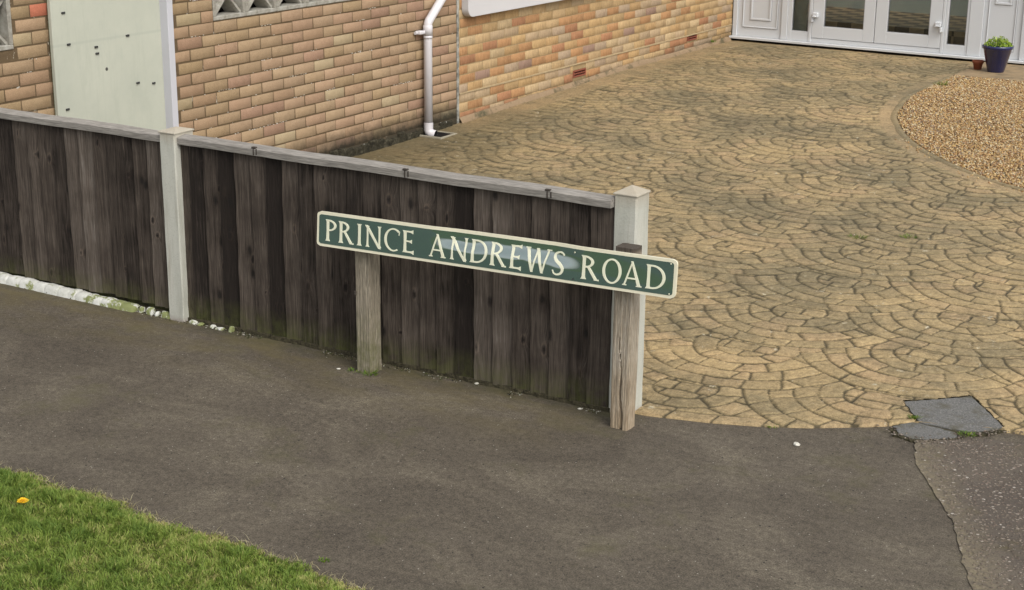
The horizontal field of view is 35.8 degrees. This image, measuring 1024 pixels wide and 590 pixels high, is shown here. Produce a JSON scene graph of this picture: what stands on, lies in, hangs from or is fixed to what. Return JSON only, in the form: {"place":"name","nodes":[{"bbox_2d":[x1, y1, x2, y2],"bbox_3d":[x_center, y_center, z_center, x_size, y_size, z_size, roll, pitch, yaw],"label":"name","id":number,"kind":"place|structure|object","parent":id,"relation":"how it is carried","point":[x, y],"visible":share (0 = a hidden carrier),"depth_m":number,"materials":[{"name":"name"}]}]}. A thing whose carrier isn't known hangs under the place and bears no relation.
{"place":"outdoors","nodes":[
{"label":"outdoors","id":0,"kind":"place"},
{"bbox_2d":[46,0,55,115],"bbox_3d":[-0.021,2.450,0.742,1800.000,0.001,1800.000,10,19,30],"label":"door frame","id":1,"kind":"structure","parent":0,"point":[51,61],"depth_m":16.93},
{"bbox_2d":[0,0,456,156],"bbox_3d":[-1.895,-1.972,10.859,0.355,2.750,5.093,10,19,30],"label":"garage","id":2,"kind":"structure","parent":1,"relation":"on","point":[339,77],"depth_m":10.81,"materials":[{"name":"beige brick"}]},
{"bbox_2d":[414,0,445,135],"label":"downpipe","id":3,"kind":"object","parent":2,"relation":"attached to","point":[427,33],"visible":1,"depth_m":12.60,"materials":[{"name":"white plastic"}]},
{"bbox_2d":[456,0,1023,122],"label":"house","id":4,"kind":"structure","parent":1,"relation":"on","point":[510,53],"depth_m":16.04,"materials":[{"name":"orange brick"}]},
{"bbox_2d":[811,0,876,42],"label":"door","id":5,"kind":"structure","parent":4,"relation":"in","point":[819,30],"depth_m":17.05,"materials":[{"name":"white plastic"}]},
{"bbox_2d":[874,0,943,47],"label":"door","id":6,"kind":"structure","parent":4,"relation":"in","point":[882,35],"depth_m":16.67,"materials":[{"name":"white plastic"}]},
{"bbox_2d":[0,460,371,589],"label":"verge","id":7,"kind":"structure","parent":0,"point":[78,571],"depth_m":5.48,"materials":[{"name":"plant"}]},
{"bbox_2d":[17,497,27,504],"bbox_3d":[-1.817,0.779,5.894,0.044,0.052,0.042,5,17,15],"label":"dandelion","id":8,"kind":"object","parent":7,"relation":"on","point":[21,499],"visible":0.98,"depth_m":5.89,"materials":[{"name":"yellow plant"}]},
{"bbox_2d":[0,283,1023,589],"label":"footpath","id":9,"kind":"structure","parent":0,"point":[394,479],"depth_m":6.30,"materials":[{"name":"grey asphalt"}]},
{"bbox_2d":[0,272,234,332],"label":"edging","id":10,"kind":"object","parent":9,"relation":"on","point":[81,295],"visible":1,"depth_m":8.47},
{"bbox_2d":[19,287,599,413],"bbox_3d":[-1.216,0.225,7.838,3.723,0.013,0.084,10,19,30],"label":"debris","id":11,"kind":"object","parent":9,"relation":"on","point":[383,365],"visible":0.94,"depth_m":7.62,"materials":[{"name":"stone"}]},
{"bbox_2d":[0,107,650,410],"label":"fence","id":12,"kind":"object","parent":9,"relation":"on","point":[182,224],"visible":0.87,"depth_m":7.65,"materials":[{"name":"brown wood"}]},
{"bbox_2d":[361,370,378,375],"bbox_3d":[-0.662,0.362,7.372,0.096,0.020,0.092,-5,18,-18],"label":"weed","id":13,"kind":"object","parent":9,"relation":"on","point":[373,372],"visible":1,"depth_m":7.38,"materials":[{"name":"green plant"}]},
{"bbox_2d":[138,304,609,412],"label":"soil","id":14,"kind":"structure","parent":9,"relation":"on","point":[412,367],"depth_m":7.45,"materials":[{"name":"brown soil"}]},
{"bbox_2d":[317,211,677,430],"bbox_3d":[-0.094,0.097,6.976,1.828,0.830,0.126,10,19,30],"label":"street sign","id":15,"kind":"object","parent":9,"relation":"on","point":[628,273],"visible":1,"depth_m":6.77,"materials":[{"name":"metal"}]},
{"bbox_2d":[893,422,956,439],"bbox_3d":[1.748,0.597,6.730,0.271,0.030,0.187,10,19,30],"label":"pavement patch","id":16,"kind":"object","parent":9,"relation":"on","point":[913,429],"visible":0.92,"depth_m":6.73,"materials":[{"name":"grey concrete"}]},
{"bbox_2d":[889,395,1006,442],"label":"soil","id":17,"kind":"structure","parent":9,"relation":"on","point":[983,434],"depth_m":6.75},
{"bbox_2d":[907,413,924,419],"bbox_3d":[1.748,0.528,6.875,0.081,0.018,0.058,0,17,0],"label":"weed","id":18,"kind":"object","parent":17,"relation":"on","point":[914,417],"visible":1,"depth_m":6.87,"materials":[{"name":"green plant"}]},
{"bbox_2d":[957,429,977,437],"bbox_3d":[1.921,0.588,6.688,0.095,0.014,0.090,10,19,30],"label":"weed","id":19,"kind":"object","parent":17,"relation":"on","point":[969,434],"visible":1,"depth_m":6.70,"materials":[{"name":"green plant"}]},
{"bbox_2d":[905,396,1002,431],"bbox_3d":[1.920,0.534,6.938,0.345,0.030,0.413,-1,17,-5],"label":"pavement patch","id":20,"kind":"object","parent":9,"relation":"on","point":[968,413],"visible":0.92,"depth_m":6.92,"materials":[{"name":"grey concrete"}]},
{"bbox_2d":[914,436,1023,589],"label":"old path","id":21,"kind":"structure","parent":9,"relation":"on","point":[923,462],"depth_m":6.07,"materials":[{"name":"grey asphalt"}]},
{"bbox_2d":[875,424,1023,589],"bbox_3d":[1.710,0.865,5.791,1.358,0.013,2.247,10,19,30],"label":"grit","id":22,"kind":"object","parent":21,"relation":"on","point":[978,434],"visible":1,"depth_m":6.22,"materials":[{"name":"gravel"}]},
{"bbox_2d":[353,40,1023,434],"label":"driveway","id":23,"kind":"structure","parent":0,"point":[771,176],"depth_m":10.12,"materials":[{"name":"concrete"}]},
{"bbox_2d":[420,131,456,139],"bbox_3d":[-0.605,-1.287,12.790,0.240,0.026,0.240,10,19,30],"label":"gully","id":24,"kind":"object","parent":23,"relation":"on","point":[440,135],"visible":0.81,"depth_m":12.75,"materials":[{"name":"black"}]},
{"bbox_2d":[900,233,917,238],"bbox_3d":[2.456,-0.372,9.851,0.146,0.022,0.144,0,17,0],"label":"weed","id":25,"kind":"object","parent":23,"relation":"on","point":[908,235],"visible":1,"depth_m":9.84,"materials":[{"name":"green plant"}]},
{"bbox_2d":[890,76,1023,190],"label":"kerb","id":26,"kind":"structure","parent":23,"relation":"on","point":[896,110],"depth_m":12.56,"materials":[{"name":"concrete"}]},
{"bbox_2d":[897,75,1023,191],"bbox_3d":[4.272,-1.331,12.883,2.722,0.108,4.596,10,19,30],"label":"gravel","id":27,"kind":"structure","parent":23,"relation":"on","point":[992,109],"depth_m":13.09,"materials":[{"name":"beige gravel"}]},
{"bbox_2d":[955,62,1023,81],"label":"path","id":28,"kind":"structure","parent":0,"point":[1015,72],"depth_m":15.51,"materials":[{"name":"beige concrete"}]},
{"bbox_2d":[972,59,983,69],"bbox_3d":[4.629,-2.288,15.751,0.112,0.090,0.112,10,19,30],"label":"flowerpot","id":29,"kind":"object","parent":28,"relation":"on","point":[977,64],"visible":1,"depth_m":15.72,"materials":[{"name":"ceramic"}]},
{"bbox_2d":[982,43,1013,72],"bbox_3d":[4.765,-2.325,15.581,0.304,0.262,0.304,10,19,30],"label":"plant pot","id":30,"kind":"object","parent":28,"relation":"on","point":[996,58],"visible":0.91,"depth_m":15.49,"materials":[{"name":"blue ceramic"}]},
{"bbox_2d":[984,36,1011,46],"bbox_3d":[4.770,-2.478,15.537,0.287,0.127,0.286,10,19,30],"label":"potted plant","id":31,"kind":"object","parent":30,"relation":"in","point":[999,42],"visible":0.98,"depth_m":15.50,"materials":[{"name":"green plant"}]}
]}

